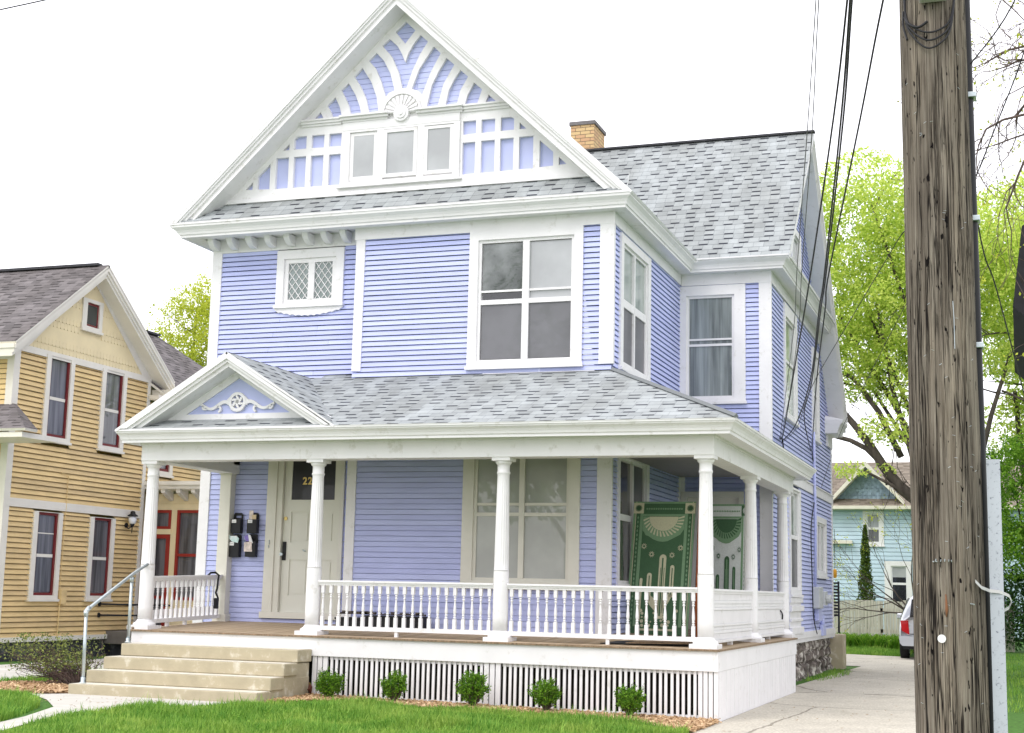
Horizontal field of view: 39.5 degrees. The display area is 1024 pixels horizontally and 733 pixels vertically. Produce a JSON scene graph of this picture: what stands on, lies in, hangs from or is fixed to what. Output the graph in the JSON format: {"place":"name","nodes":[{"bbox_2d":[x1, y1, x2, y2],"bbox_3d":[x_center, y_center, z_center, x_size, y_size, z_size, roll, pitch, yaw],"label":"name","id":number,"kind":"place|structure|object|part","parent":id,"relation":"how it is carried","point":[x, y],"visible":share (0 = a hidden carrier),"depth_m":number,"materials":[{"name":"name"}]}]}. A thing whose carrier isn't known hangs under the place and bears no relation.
{"place":"outdoors","nodes":[
{"label":"outdoors","id":0,"kind":"place"},
{"bbox_2d":[0,685,42,721],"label":"lawn","id":1,"kind":"structure","parent":0,"point":[13,703],"depth_m":15.94,"materials":[{"name":"green plant"}]},
{"bbox_2d":[0,0,45,9],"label":"overhead wire","id":2,"kind":"object","parent":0,"point":[22,4],"visible":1,"depth_m":11.85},
{"bbox_2d":[0,659,103,679],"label":"side path","id":3,"kind":"structure","parent":0,"point":[10,673],"depth_m":23.85,"materials":[{"name":"concrete"}]},
{"bbox_2d":[0,690,689,732],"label":"lawn","id":4,"kind":"structure","parent":0,"point":[316,716],"depth_m":15.13,"materials":[{"name":"green plant"}]},
{"bbox_2d":[46,659,913,730],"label":"leaf litter","id":5,"kind":"object","parent":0,"point":[210,701],"visible":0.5,"depth_m":17.63,"materials":[{"name":"brown plant"}]},
{"bbox_2d":[0,639,1023,732],"bbox_3d":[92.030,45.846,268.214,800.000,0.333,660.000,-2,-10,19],"label":"ground","id":6,"kind":"structure","parent":0,"point":[1015,722],"depth_m":22.36,"materials":[{"name":"green soil"}]},
{"bbox_2d":[0,667,103,681],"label":"lawn","id":7,"kind":"structure","parent":6,"relation":"on","point":[24,679],"depth_m":20.29,"materials":[{"name":"green plant"}]},
{"bbox_2d":[0,263,202,661],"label":"yellow house","id":8,"kind":"structure","parent":6,"relation":"on","point":[89,363],"depth_m":28.69,"materials":[{"name":"yellow paint"}]},
{"bbox_2d":[24,511,63,600],"bbox_3d":[-8.991,3.655,27.463,0.137,1.705,0.915,-2,-10,19],"label":"window","id":9,"kind":"structure","parent":8,"relation":"in","point":[43,581],"depth_m":27.50,"materials":[{"name":"white glass"}]},
{"bbox_2d":[38,354,75,445],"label":"window","id":10,"kind":"structure","parent":8,"relation":"in","point":[59,378],"depth_m":28.04,"materials":[{"name":"white glass"}]},
{"bbox_2d":[57,472,68,636],"bbox_3d":[-8.786,3.674,27.883,0.080,3.207,0.361,-2,-10,19],"label":"electrical conduit","id":11,"kind":"object","parent":8,"relation":"attached to","point":[62,595],"visible":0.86,"depth_m":27.83,"materials":[{"name":"beige metal"}]},
{"bbox_2d":[80,297,103,335],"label":"window","id":12,"kind":"structure","parent":8,"relation":"in","point":[92,310],"depth_m":29.09,"materials":[{"name":"beige paint"}]},
{"bbox_2d":[82,516,115,601],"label":"window","id":13,"kind":"structure","parent":8,"relation":"in","point":[101,538],"depth_m":29.14,"materials":[{"name":"beige paint"}]},
{"bbox_2d":[95,368,127,453],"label":"window","id":14,"kind":"structure","parent":8,"relation":"in","point":[112,411],"depth_m":29.67,"materials":[{"name":"beige paint"}]},
{"bbox_2d":[124,511,137,532],"bbox_3d":[-7.982,3.269,29.964,0.255,0.470,0.220,-2,-10,19],"label":"wall lantern","id":15,"kind":"object","parent":8,"relation":"attached to","point":[132,515],"depth_m":29.93,"materials":[{"name":"black plastic"}]},
{"bbox_2d":[153,534,169,625],"bbox_3d":[-7.610,4.656,30.675,0.510,2.090,0.080,-2,-10,19],"label":"entry door","id":16,"kind":"structure","parent":8,"relation":"in","point":[162,540],"depth_m":30.72,"materials":[{"name":"red paint"}]},
{"bbox_2d":[157,510,171,528],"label":"transom window","id":17,"kind":"structure","parent":8,"relation":"in","point":[163,516],"depth_m":30.86,"materials":[{"name":"red paint"}]},
{"bbox_2d":[159,465,173,477],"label":"window","id":18,"kind":"structure","parent":8,"relation":"in","point":[166,471],"depth_m":31.99,"materials":[{"name":"beige paint"}]},
{"bbox_2d":[173,510,198,599],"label":"window","id":19,"kind":"structure","parent":8,"relation":"in","point":[187,520],"depth_m":30.59,"materials":[{"name":"grey glass"}]},
{"bbox_2d":[0,693,226,729],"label":"walkway","id":20,"kind":"structure","parent":6,"relation":"on","point":[68,701],"depth_m":17.12,"materials":[{"name":"concrete"}]},
{"bbox_2d":[146,267,210,367],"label":"yellow green tree","id":21,"kind":"object","parent":6,"relation":"on","point":[199,337],"visible":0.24,"depth_m":50.23,"materials":[{"name":"brown plant"}]},
{"bbox_2d":[68,642,311,702],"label":"concrete steps","id":22,"kind":"structure","parent":6,"relation":"on","point":[215,673],"depth_m":18.39,"materials":[{"name":"beige concrete"}]},
{"bbox_2d":[79,563,148,682],"bbox_3d":[-5.354,3.418,19.214,0.119,1.577,1.477,-1,-9,15],"label":"handrail","id":23,"kind":"object","parent":22,"relation":"on","point":[96,602],"visible":1,"depth_m":19.14,"materials":[{"name":"white metal"}]},
{"bbox_2d":[40,691,652,732],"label":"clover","id":24,"kind":"object","parent":6,"relation":"on","point":[345,717],"visible":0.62,"depth_m":15.42,"materials":[{"name":"green plant"}]},
{"bbox_2d":[115,0,847,720],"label":"victorian house","id":25,"kind":"structure","parent":6,"relation":"on","point":[417,230],"depth_m":21.21,"materials":[{"name":"paint"}]},
{"bbox_2d":[208,572,219,608],"bbox_3d":[-4.510,3.378,21.576,0.224,0.556,0.098,9,-12,-40],"label":"bike lock","id":26,"kind":"object","parent":25,"relation":"hanging from","point":[216,604],"visible":1,"depth_m":21.59,"materials":[{"name":"black plastic"}]},
{"bbox_2d":[228,534,241,556],"bbox_3d":[-4.285,2.763,22.026,0.205,0.350,0.099,-2,-10,19],"label":"mail holder","id":27,"kind":"object","parent":25,"relation":"attached to","point":[235,542],"visible":1,"depth_m":21.98,"materials":[{"name":"black plastic"}]},
{"bbox_2d":[230,513,242,532],"bbox_3d":[-4.251,2.419,22.073,0.170,0.315,0.096,-2,-10,19],"label":"mail holder","id":28,"kind":"object","parent":25,"relation":"attached to","point":[236,525],"visible":1,"depth_m":22.03,"materials":[{"name":"black plastic"}]},
{"bbox_2d":[244,534,257,556],"bbox_3d":[-4.014,2.749,21.931,0.200,0.350,0.101,-2,-10,19],"label":"mail holder","id":29,"kind":"object","parent":25,"relation":"attached to","point":[251,546],"visible":1,"depth_m":21.89,"materials":[{"name":"black plastic"}]},
{"bbox_2d":[246,511,258,533],"bbox_3d":[-3.986,2.393,21.983,0.170,0.350,0.096,-2,-10,19],"label":"mail holder","id":30,"kind":"object","parent":25,"relation":"attached to","point":[253,523],"visible":1,"depth_m":21.95,"materials":[{"name":"black plastic"}]},
{"bbox_2d":[273,247,346,315],"bbox_3d":[-3.160,-1.314,22.374,1.210,1.068,0.137,-2,-10,19],"label":"window","id":31,"kind":"structure","parent":25,"relation":"in","point":[308,281],"depth_m":22.36,"materials":[{"name":"white paint"}]},
{"bbox_2d":[279,461,340,613],"bbox_3d":[-3.062,2.555,21.718,0.971,2.350,0.135,-2,-10,19],"label":"front door","id":32,"kind":"structure","parent":25,"relation":"in","point":[298,481],"depth_m":21.76,"materials":[{"name":"beige paint"}]},
{"bbox_2d":[334,610,427,628],"bbox_3d":[-1.866,3.646,20.537,1.404,0.240,0.270,-2,-10,19],"label":"planter box","id":33,"kind":"object","parent":25,"relation":"on","point":[407,615],"visible":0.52,"depth_m":20.41,"materials":[{"name":"black plastic"}]},
{"bbox_2d":[336,120,461,188],"bbox_3d":[-1.735,-3.258,21.993,2.090,0.925,0.085,-2,-10,19],"label":"attic window","id":34,"kind":"structure","parent":25,"relation":"in","point":[418,150],"depth_m":21.97,"materials":[{"name":"white paint"}]},
{"bbox_2d":[460,458,581,590],"bbox_3d":[0.122,2.201,20.353,1.810,1.935,0.137,-2,-10,19],"label":"window","id":35,"kind":"structure","parent":25,"relation":"in","point":[544,494],"depth_m":20.34,"materials":[{"name":"white glass"}]},
{"bbox_2d":[464,225,584,369],"bbox_3d":[0.193,-0.995,20.857,1.800,2.077,0.137,-2,-10,19],"label":"window","id":36,"kind":"structure","parent":25,"relation":"in","point":[525,288],"depth_m":20.86,"materials":[{"name":"white paint"}]},
{"bbox_2d":[612,458,649,585],"bbox_3d":[1.771,2.337,21.048,0.137,1.915,1.810,-2,-10,19],"label":"window","id":37,"kind":"structure","parent":25,"relation":"in","point":[633,480],"depth_m":20.82,"materials":[{"name":"white glass"}]},
{"bbox_2d":[614,232,650,380],"bbox_3d":[1.846,-0.824,21.556,0.137,2.030,1.830,-2,-10,19],"label":"window","id":38,"kind":"structure","parent":25,"relation":"in","point":[634,332],"depth_m":21.56,"materials":[{"name":"white paint"}]},
{"bbox_2d":[600,640,720,645],"bbox_3d":[1.929,3.479,18.057,1.430,0.082,1.080,-2,-10,19],"label":"flattened cardboard","id":39,"kind":"object","parent":25,"relation":"on","point":[655,642],"visible":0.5,"depth_m":17.65,"materials":[{"name":"black cardboard"}]},
{"bbox_2d":[625,502,695,635],"bbox_3d":[2.141,2.897,20.565,1.005,1.905,0.155,-2,-10,19],"label":"decorative green panel","id":40,"kind":"object","parent":25,"relation":"on","point":[662,543],"visible":0.88,"depth_m":20.58,"materials":[{"name":"green fabric"}]},
{"bbox_2d":[681,491,743,628],"bbox_3d":[3.332,3.220,23.708,1.050,2.280,0.100,-2,-10,19],"label":"side door","id":41,"kind":"structure","parent":25,"relation":"in","point":[719,497],"depth_m":23.81,"materials":[{"name":"beige paint"}]},
{"bbox_2d":[679,284,747,404],"bbox_3d":[3.408,-0.370,24.269,1.175,2.050,0.137,-2,-10,19],"label":"window","id":42,"kind":"structure","parent":25,"relation":"in","point":[712,346],"depth_m":24.28,"materials":[{"name":"white paint"}]},
{"bbox_2d":[713,504,744,589],"bbox_3d":[3.214,3.051,21.500,0.700,1.960,0.155,-2,-10,19],"label":"decorative green panel","id":43,"kind":"object","parent":25,"relation":"on","point":[728,540],"visible":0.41,"depth_m":21.56,"materials":[{"name":"green fabric"}]},
{"bbox_2d":[781,302,799,427],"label":"window","id":44,"kind":"structure","parent":25,"relation":"in","point":[788,324],"depth_m":26.02,"materials":[{"name":"white paint"}]},
{"bbox_2d":[787,487,803,633],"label":"window","id":45,"kind":"structure","parent":25,"relation":"in","point":[796,597],"depth_m":25.83,"materials":[{"name":"white paint"}]},
{"bbox_2d":[791,229,800,268],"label":"window","id":46,"kind":"structure","parent":25,"relation":"in","point":[794,254],"depth_m":27.33,"materials":[{"name":"white paint"}]},
{"bbox_2d":[780,0,816,435],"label":"overhead wire","id":47,"kind":"object","parent":25,"relation":"attached to","point":[802,195],"visible":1,"depth_m":13.97,"materials":[{"name":"black metal"}]},
{"bbox_2d":[781,0,818,436],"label":"overhead wire","id":48,"kind":"object","parent":25,"relation":"attached to","point":[807,193],"visible":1,"depth_m":13.92,"materials":[{"name":"black metal"}]},
{"bbox_2d":[779,0,847,439],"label":"overhead wire","id":49,"kind":"object","parent":25,"relation":"attached to","point":[842,45],"visible":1,"depth_m":13.91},
{"bbox_2d":[810,451,817,633],"bbox_3d":[5.889,3.428,27.893,0.036,3.563,0.777,-2,-9,19],"label":"wall cable","id":50,"kind":"object","parent":25,"relation":"attached to","point":[811,560],"depth_m":27.53,"materials":[{"name":"black rubber"}]},
{"bbox_2d":[809,347,821,444],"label":"window","id":51,"kind":"structure","parent":25,"relation":"in","point":[817,404],"depth_m":29.27,"materials":[{"name":"white paint"}]},
{"bbox_2d":[783,0,850,440],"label":"overhead wire","id":52,"kind":"object","parent":25,"relation":"attached to","point":[846,53],"visible":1,"depth_m":13.88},
{"bbox_2d":[812,516,828,578],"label":"window","id":53,"kind":"structure","parent":25,"relation":"in","point":[821,522],"depth_m":29.39,"materials":[{"name":"white paint"}]},
{"bbox_2d":[812,432,831,635],"bbox_3d":[6.212,3.372,28.626,0.218,4.001,1.500,-2,-10,19],"label":"electric meter","id":54,"kind":"object","parent":25,"relation":"attached to","point":[821,597],"visible":1,"depth_m":28.10,"materials":[{"name":"paint"}]},
{"bbox_2d":[833,581,839,632],"bbox_3d":[7.097,5.293,31.430,0.230,1.120,0.040,-2,-10,19],"label":"black rail","id":55,"kind":"object","parent":25,"relation":"on","point":[838,598],"visible":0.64,"depth_m":31.40,"materials":[{"name":"black metal"}]},
{"bbox_2d":[806,668,851,680],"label":"weeds","id":56,"kind":"object","parent":6,"relation":"on","point":[833,672],"visible":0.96,"depth_m":27.89,"materials":[{"name":"green plant"}]},
{"bbox_2d":[856,525,875,626],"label":"narrow conifer","id":57,"kind":"object","parent":6,"relation":"on","point":[864,566],"visible":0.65,"depth_m":44.60,"materials":[{"name":"green plant"}]},
{"bbox_2d":[835,632,899,649],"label":"border plants","id":58,"kind":"object","parent":6,"relation":"on","point":[891,641],"visible":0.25,"depth_m":40.16,"materials":[{"name":"green plant"}]},
{"bbox_2d":[833,491,912,631],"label":"bare sapling","id":59,"kind":"object","parent":6,"relation":"on","point":[898,605],"visible":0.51,"depth_m":40.26,"materials":[{"name":"brown plant"}]},
{"bbox_2d":[819,145,1023,508],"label":"spreading tree","id":60,"kind":"object","parent":6,"relation":"on","point":[877,325],"visible":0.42,"depth_m":40.48,"materials":[{"name":"green plant"}]},
{"bbox_2d":[834,600,1014,651],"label":"board fence","id":61,"kind":"object","parent":6,"relation":"on","point":[875,625],"visible":0.18,"depth_m":41.40,"materials":[{"name":"beige wood"}]},
{"bbox_2d":[832,461,1023,638],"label":"teal house","id":62,"kind":"structure","parent":6,"relation":"on","point":[857,494],"depth_m":51.54,"materials":[{"name":"paint"}]},
{"bbox_2d":[863,511,884,546],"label":"window","id":63,"kind":"structure","parent":62,"relation":"in","point":[876,525],"depth_m":51.54,"materials":[{"name":"white paint"}]},
{"bbox_2d":[884,561,911,608],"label":"window","id":64,"kind":"structure","parent":62,"relation":"in","point":[900,580],"depth_m":50.99,"materials":[{"name":"white paint"}]},
{"bbox_2d":[899,0,993,732],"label":"utility pole","id":65,"kind":"object","parent":6,"relation":"on","point":[951,597],"visible":1,"depth_m":5.90,"materials":[{"name":"brown wood"}]},
{"bbox_2d":[804,0,852,450],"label":"overhead wire","id":66,"kind":"object","parent":65,"relation":"attached to","point":[847,69],"visible":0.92,"depth_m":14.59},
{"bbox_2d":[781,232,903,443],"bbox_3d":[3.450,-0.164,15.465,0.436,0.646,18.629,0,-9,9],"label":"overhead wire","id":67,"kind":"object","parent":65,"relation":"attached to","point":[847,324],"visible":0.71,"depth_m":12.60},
{"bbox_2d":[812,0,883,448],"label":"overhead wire","id":68,"kind":"object","parent":65,"relation":"attached to","point":[876,33],"visible":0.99,"depth_m":14.56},
{"bbox_2d":[821,304,905,486],"bbox_3d":[4.429,-0.089,17.852,0.668,1.407,23.654,0,-9,11],"label":"overhead wire","id":69,"kind":"object","parent":65,"relation":"attached to","point":[864,385],"visible":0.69,"depth_m":17.34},
{"bbox_2d":[970,0,1015,63],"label":"overhead wire","id":70,"kind":"object","parent":65,"relation":"attached to","point":[994,32],"visible":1,"depth_m":5.80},
{"bbox_2d":[975,459,1011,732],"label":"conduit guard","id":71,"kind":"object","parent":65,"relation":"attached to","point":[997,611],"visible":1,"depth_m":5.77,"materials":[{"name":"grey metal"}]},
{"bbox_2d":[976,51,1023,175],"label":"overhead wire","id":72,"kind":"object","parent":65,"relation":"attached to","point":[1001,112],"visible":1,"depth_m":5.78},
{"bbox_2d":[978,224,1023,393],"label":"overhead wire","id":73,"kind":"object","parent":65,"relation":"attached to","point":[1000,306],"visible":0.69,"depth_m":8.27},
{"bbox_2d":[889,0,1023,359],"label":"budding tree","id":74,"kind":"object","parent":6,"relation":"on","point":[1006,66],"visible":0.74,"depth_m":13.73,"materials":[{"name":"green plant"}]},
{"bbox_2d":[977,171,1023,470],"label":"side yard tree","id":75,"kind":"object","parent":6,"relation":"on","point":[1016,422],"visible":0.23,"depth_m":43.77,"materials":[{"name":"green plant"}]},
{"bbox_2d":[986,423,1023,582],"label":"shrubby tree","id":76,"kind":"object","parent":6,"relation":"on","point":[1014,454],"visible":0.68,"depth_m":39.57,"materials":[{"name":"green plant"}]},
{"bbox_2d":[1003,560,1023,651],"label":"evergreen hedge","id":77,"kind":"object","parent":6,"relation":"on","point":[1018,613],"visible":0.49,"depth_m":39.90,"materials":[{"name":"green plant"}]},
{"bbox_2d":[1013,225,1023,378],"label":"dark house","id":78,"kind":"structure","parent":6,"relation":"on","point":[1018,315],"depth_m":26.39,"materials":[{"name":"black"}]},
{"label":"mulch strip","id":79,"kind":"structure","parent":6,"relation":"on","visible":0},
{"bbox_2d":[309,667,345,696],"bbox_3d":[-2.350,4.095,18.321,0.500,0.493,0.455,3,-9,-8],"label":"boxwood shrub","id":80,"kind":"object","parent":79,"relation":"on","point":[331,685],"visible":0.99,"depth_m":18.25,"materials":[{"name":"green plant"}]},
{"bbox_2d":[377,669,409,700],"bbox_3d":[-1.474,4.074,18.025,0.400,0.501,0.403,9,-12,-40],"label":"boxwood shrub","id":81,"kind":"object","parent":79,"relation":"on","point":[395,686],"visible":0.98,"depth_m":17.97,"materials":[{"name":"green plant"}]},
{"bbox_2d":[454,667,491,705],"bbox_3d":[-0.486,4.013,17.667,0.476,0.578,0.411,2,-9,-7],"label":"boxwood shrub","id":82,"kind":"object","parent":79,"relation":"on","point":[472,690],"visible":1,"depth_m":17.60,"materials":[{"name":"green plant"}]},
{"bbox_2d":[264,693,721,731],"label":"wood chips","id":83,"kind":"object","parent":79,"relation":"on","point":[693,724],"visible":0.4,"depth_m":17.27,"materials":[{"name":"brown wood"}]},
{"bbox_2d":[307,682,311,693],"bbox_3d":[-2.645,4.206,18.657,0.056,0.158,0.098,-2,-10,19],"label":"rusty spigot","id":84,"kind":"object","parent":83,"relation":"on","point":[310,688],"visible":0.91,"depth_m":18.66,"materials":[{"name":"brown metal"}]},
{"bbox_2d":[527,677,562,710],"bbox_3d":[0.406,4.010,17.342,0.418,0.543,0.420,6,-10,-28],"label":"boxwood shrub","id":85,"kind":"object","parent":79,"relation":"on","point":[546,694],"visible":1,"depth_m":17.29,"materials":[{"name":"green plant"}]},
{"bbox_2d":[613,680,646,715],"bbox_3d":[1.401,4.000,16.994,0.430,0.520,0.398,-2,-10,19],"label":"boxwood shrub","id":86,"kind":"object","parent":79,"relation":"on","point":[632,698],"visible":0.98,"depth_m":16.94,"materials":[{"name":"green plant"}]},
{"bbox_2d":[0,0,1023,462],"label":"sky","id":87,"kind":"structure","parent":0,"point":[115,115],"materials":[{"name":"white"}]},
{"bbox_2d":[694,508,698,636],"bbox_3d":[2.737,2.913,20.529,0.251,1.930,0.387,1,-9,5],"label":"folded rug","id":88,"kind":"object","parent":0,"point":[696,603],"visible":0.06,"depth_m":20.32,"materials":[{"name":"green fabric"}]},
{"bbox_2d":[694,654,915,732],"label":"driveway","id":89,"kind":"structure","parent":0,"point":[858,696],"depth_m":19.94,"materials":[{"name":"concrete"}]},
{"bbox_2d":[897,595,913,657],"bbox_3d":[11.423,6.922,38.148,2.240,1.730,4.523,-2,-10,19],"label":"parked car","id":90,"kind":"object","parent":89,"relation":"on","point":[906,633],"visible":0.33,"depth_m":36.37,"materials":[{"name":"silver metal"}]},
{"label":"rear window","id":91,"kind":"part","parent":90,"relation":"part of","materials":[{"name":"black glass"}]},
{"bbox_2d":[833,529,836,577],"bbox_3d":[7.208,4.196,32.432,0.327,1.205,0.086,-2,-10,19],"label":"bird feeder","id":92,"kind":"object","parent":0,"point":[834,573],"visible":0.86,"depth_m":32.35,"materials":[{"name":"orange plastic"}]},
{"bbox_2d":[846,643,913,655],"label":"lawn","id":93,"kind":"structure","parent":0,"point":[877,650],"depth_m":38.42,"materials":[{"name":"green plant"}]},
{"bbox_2d":[1006,653,1023,712],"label":"lawn","id":94,"kind":"structure","parent":0,"point":[1015,690],"depth_m":26.70,"materials":[{"name":"green plant"}]},
{"label":"mulch corner","id":95,"kind":"structure","parent":0,"visible":0},
{"bbox_2d":[0,679,94,693],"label":"wood chips","id":96,"kind":"object","parent":95,"relation":"on","point":[39,686],"visible":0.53,"depth_m":18.80,"materials":[{"name":"brown wood"}]},
{"bbox_2d":[0,632,105,684],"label":"scraggly bush","id":97,"kind":"object","parent":96,"relation":"on","point":[61,671],"visible":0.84,"depth_m":19.49,"materials":[{"name":"green plant"}]}
]}

